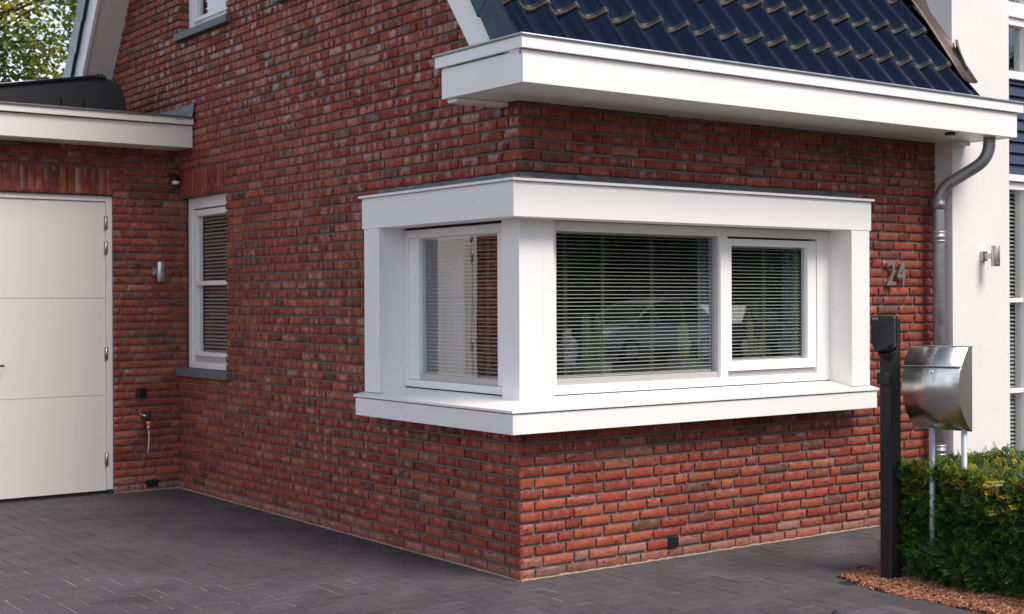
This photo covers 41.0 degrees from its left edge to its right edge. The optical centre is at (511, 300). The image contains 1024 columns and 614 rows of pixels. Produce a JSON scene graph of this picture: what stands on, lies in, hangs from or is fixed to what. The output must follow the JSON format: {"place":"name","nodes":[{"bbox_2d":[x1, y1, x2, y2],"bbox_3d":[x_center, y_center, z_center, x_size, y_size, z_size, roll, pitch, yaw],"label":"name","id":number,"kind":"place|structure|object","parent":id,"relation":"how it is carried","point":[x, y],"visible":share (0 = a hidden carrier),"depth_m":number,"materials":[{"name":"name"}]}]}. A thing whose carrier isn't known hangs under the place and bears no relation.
{"place":"outdoors","nodes":[
{"label":"outdoors","id":0,"kind":"place"},
{"bbox_2d":[0,0,75,81],"label":"sky","id":1,"kind":"structure","parent":0,"point":[53,6],"materials":[{"name":"white"}]},
{"bbox_2d":[0,101,193,502],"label":"garage","id":2,"kind":"structure","parent":0,"point":[93,310],"depth_m":10.90,"materials":[{"name":"brick"}]},
{"bbox_2d":[0,190,113,502],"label":"door","id":3,"kind":"structure","parent":2,"relation":"in","point":[56,346],"depth_m":10.77,"materials":[{"name":"paint"}]},
{"bbox_2d":[0,73,126,110],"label":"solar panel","id":4,"kind":"object","parent":2,"relation":"on","point":[99,91],"visible":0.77,"depth_m":11.01,"materials":[{"name":"black plastic"}]},
{"bbox_2d":[137,388,146,397],"bbox_3d":[-3.007,0.753,11.121,0.073,0.080,0.058,0,0,-36],"label":"wall socket","id":5,"kind":"object","parent":2,"relation":"attached to","point":[141,392],"depth_m":11.10,"materials":[{"name":"black plastic"}]},
{"bbox_2d":[139,410,150,453],"bbox_3d":[-2.979,1.068,11.113,0.070,0.351,0.101,0,0,-36],"label":"garden tap","id":6,"kind":"object","parent":2,"relation":"attached to","point":[147,414],"visible":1,"depth_m":11.09,"materials":[{"name":"silver metal"}]},
{"bbox_2d":[152,262,163,280],"bbox_3d":[-2.884,-0.233,11.165,0.061,0.157,0.136,0,0,-36],"label":"wall lamp","id":7,"kind":"object","parent":2,"relation":"attached to","point":[158,271],"visible":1,"depth_m":11.11,"materials":[{"name":"metal"}]},
{"bbox_2d":[170,173,179,185],"bbox_3d":[-2.777,-0.993,11.271,0.063,0.100,0.094,0,0,-36],"label":"motion sensor","id":8,"kind":"object","parent":2,"relation":"attached to","point":[175,179],"visible":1,"depth_m":11.25,"materials":[{"name":"black plastic"}]},
{"bbox_2d":[0,488,1018,613],"bbox_3d":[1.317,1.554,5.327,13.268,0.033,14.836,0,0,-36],"label":"paving","id":9,"kind":"structure","parent":0,"point":[419,584],"depth_m":7.72,"materials":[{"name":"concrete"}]},
{"bbox_2d":[63,0,1023,581],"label":"brick house","id":10,"kind":"structure","parent":9,"relation":"on","point":[341,162],"depth_m":8.81,"materials":[{"name":"brick"}]},
{"bbox_2d":[173,0,232,42],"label":"window","id":11,"kind":"structure","parent":10,"relation":"in","point":[200,23],"depth_m":11.06,"materials":[{"name":"white paint"}]},
{"bbox_2d":[175,193,232,380],"bbox_3d":[-2.410,-0.112,10.962,0.215,1.462,1.012,0,0,-36],"label":"window","id":12,"kind":"structure","parent":10,"relation":"in","point":[199,207],"depth_m":11.29,"materials":[{"name":"white paint"}]},
{"bbox_2d":[203,214,227,352],"bbox_3d":[-2.348,-0.140,11.068,0.024,1.130,0.670,0,0,-36],"label":"venetian blind","id":13,"kind":"object","parent":10,"relation":"hanging from","point":[212,288],"visible":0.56,"depth_m":11.17,"materials":[{"name":"silver metal"}]},
{"bbox_2d":[274,0,288,2],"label":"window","id":14,"kind":"structure","parent":10,"relation":"in","point":[277,1],"depth_m":9.79,"materials":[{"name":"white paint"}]},
{"bbox_2d":[426,238,464,374],"bbox_3d":[-0.451,0.443,8.755,0.049,2.090,0.500,0,0,-36],"label":"curtain","id":15,"kind":"object","parent":10,"relation":"hanging from","point":[456,258],"visible":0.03,"depth_m":8.68,"materials":[{"name":"grey fabric"}]},
{"bbox_2d":[426,234,497,378],"bbox_3d":[-0.280,0.033,8.139,0.019,0.844,0.822,0,0,-36],"label":"venetian blind","id":16,"kind":"object","parent":10,"relation":"hanging from","point":[441,332],"visible":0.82,"depth_m":8.16,"materials":[{"name":"silver metal"}]},
{"bbox_2d":[573,311,611,377],"bbox_3d":[0.479,0.274,8.128,0.199,0.415,0.130,0,0,-36],"label":"potted cactus","id":17,"kind":"object","parent":10,"relation":"on","point":[585,325],"visible":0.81,"depth_m":8.09,"materials":[{"name":"green plant"}]},
{"bbox_2d":[353,172,878,434],"bbox_3d":[0.719,0.001,8.813,3.022,1.426,1.694,0,0,-36],"label":"bay window","id":18,"kind":"structure","parent":10,"relation":"in","point":[527,396],"depth_m":8.25,"materials":[{"name":"white paint"}]},
{"bbox_2d":[556,232,710,377],"bbox_3d":[0.723,0.021,8.171,1.280,0.847,0.019,0,0,-36],"label":"venetian blind","id":19,"kind":"object","parent":10,"relation":"hanging from","point":[631,373],"visible":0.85,"depth_m":8.16,"materials":[{"name":"silver metal"}]},
{"bbox_2d":[667,322,697,373],"bbox_3d":[1.068,0.307,8.559,0.150,0.345,0.130,0,0,-36],"label":"potted cactus","id":20,"kind":"object","parent":10,"relation":"on","point":[685,341],"visible":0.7,"depth_m":8.53,"materials":[{"name":"green plant"}]},
{"bbox_2d":[697,237,711,371],"bbox_3d":[1.277,0.436,8.882,0.182,2.090,0.046,0,0,-36],"label":"curtain","id":21,"kind":"object","parent":10,"relation":"hanging from","point":[704,286],"visible":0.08,"depth_m":8.85,"materials":[{"name":"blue fabric"}]},
{"bbox_2d":[735,320,766,370],"bbox_3d":[1.565,0.302,8.922,0.189,0.350,0.130,0,0,-36],"label":"potted cactus","id":22,"kind":"object","parent":10,"relation":"on","point":[752,340],"visible":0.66,"depth_m":8.90,"materials":[{"name":"green plant"}]},
{"bbox_2d":[731,246,800,359],"bbox_3d":[1.618,0.014,8.802,0.692,0.730,0.019,0,0,-36],"label":"venetian blind","id":23,"kind":"object","parent":10,"relation":"hanging from","point":[764,312],"visible":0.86,"depth_m":8.82,"materials":[{"name":"silver metal"}]},
{"bbox_2d":[781,239,790,368],"bbox_3d":[1.849,0.433,9.199,0.079,2.090,0.043,0,0,-27],"label":"curtain","id":24,"kind":"object","parent":10,"relation":"hanging from","point":[786,294],"depth_m":9.20,"materials":[{"name":"grey fabric"}]},
{"bbox_2d":[791,239,807,367],"bbox_3d":[2.004,0.433,9.313,0.303,2.090,0.049,0,0,-36],"label":"curtain","id":25,"kind":"object","parent":10,"relation":"hanging from","point":[793,305],"depth_m":9.25,"materials":[{"name":"grey fabric"}]},
{"bbox_2d":[886,261,905,284],"bbox_3d":[2.619,-0.183,9.371,0.194,0.163,0.041,0,0,-36],"label":"house number","id":26,"kind":"object","parent":10,"relation":"attached to","point":[901,274],"visible":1,"depth_m":9.37,"materials":[{"name":"silver metal"}]},
{"bbox_2d":[945,132,954,138],"bbox_3d":[2.893,-1.088,9.037,0.068,0.036,0.068,0,0,-36],"label":"soffit spotlight","id":27,"kind":"object","parent":10,"relation":"attached to","point":[949,135],"visible":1,"depth_m":9.01,"materials":[{"name":"black plastic"}]},
{"bbox_2d":[980,245,999,265],"bbox_3d":[3.397,-0.313,9.701,0.061,0.147,0.136,0,0,-36],"label":"wall lamp","id":28,"kind":"object","parent":10,"relation":"attached to","point":[994,255],"visible":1,"depth_m":9.65,"materials":[{"name":"metal"}]},
{"bbox_2d":[1009,191,1015,449],"bbox_3d":[3.659,0.281,10.336,0.460,2.220,0.026,0,0,-36],"label":"venetian blind","id":29,"kind":"object","parent":10,"relation":"hanging from","point":[1012,370],"visible":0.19,"depth_m":10.45,"materials":[{"name":"silver metal"}]},
{"bbox_2d":[1008,17,1023,81],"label":"window","id":30,"kind":"structure","parent":10,"relation":"in","point":[1016,24],"depth_m":10.42,"materials":[{"name":"white paint"}]},
{"bbox_2d":[1008,0,1023,11],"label":"window","id":31,"kind":"structure","parent":10,"relation":"in","point":[1018,5],"depth_m":10.36,"materials":[{"name":"white paint"}]},
{"bbox_2d":[1009,182,1023,453],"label":"window","id":32,"kind":"structure","parent":10,"relation":"in","point":[1018,188],"depth_m":10.44,"materials":[{"name":"white paint"}]},
{"bbox_2d":[839,564,1023,613],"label":"wood chips","id":33,"kind":"object","parent":9,"relation":"on","point":[910,583],"visible":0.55,"depth_m":7.14,"materials":[{"name":"brown wood"}]},
{"bbox_2d":[871,316,901,579],"bbox_3d":[2.079,0.811,7.502,0.179,1.452,0.172,0,0,-36],"label":"charging station","id":34,"kind":"object","parent":33,"relation":"on","point":[885,336],"visible":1,"depth_m":7.52,"materials":[{"name":"black plastic"}]},
{"bbox_2d":[902,345,972,587],"bbox_3d":[2.285,0.891,7.350,0.333,1.291,0.161,0,0,44],"label":"letterbox","id":35,"kind":"object","parent":33,"relation":"on","point":[937,386],"visible":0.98,"depth_m":7.31,"materials":[{"name":"metal"}]},
{"label":"soil","id":36,"kind":"structure","parent":0,"visible":0},
{"bbox_2d":[875,442,1023,598],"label":"hedge","id":37,"kind":"object","parent":36,"relation":"on","point":[988,543],"visible":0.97,"depth_m":7.25,"materials":[{"name":"green plant"}]},
{"label":"ground","id":38,"kind":"structure","parent":0,"visible":0},
{"bbox_2d":[0,0,77,82],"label":"deciduous tree","id":39,"kind":"object","parent":38,"relation":"on","point":[31,41],"visible":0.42,"depth_m":18.36,"materials":[{"name":"green plant"}]}
]}

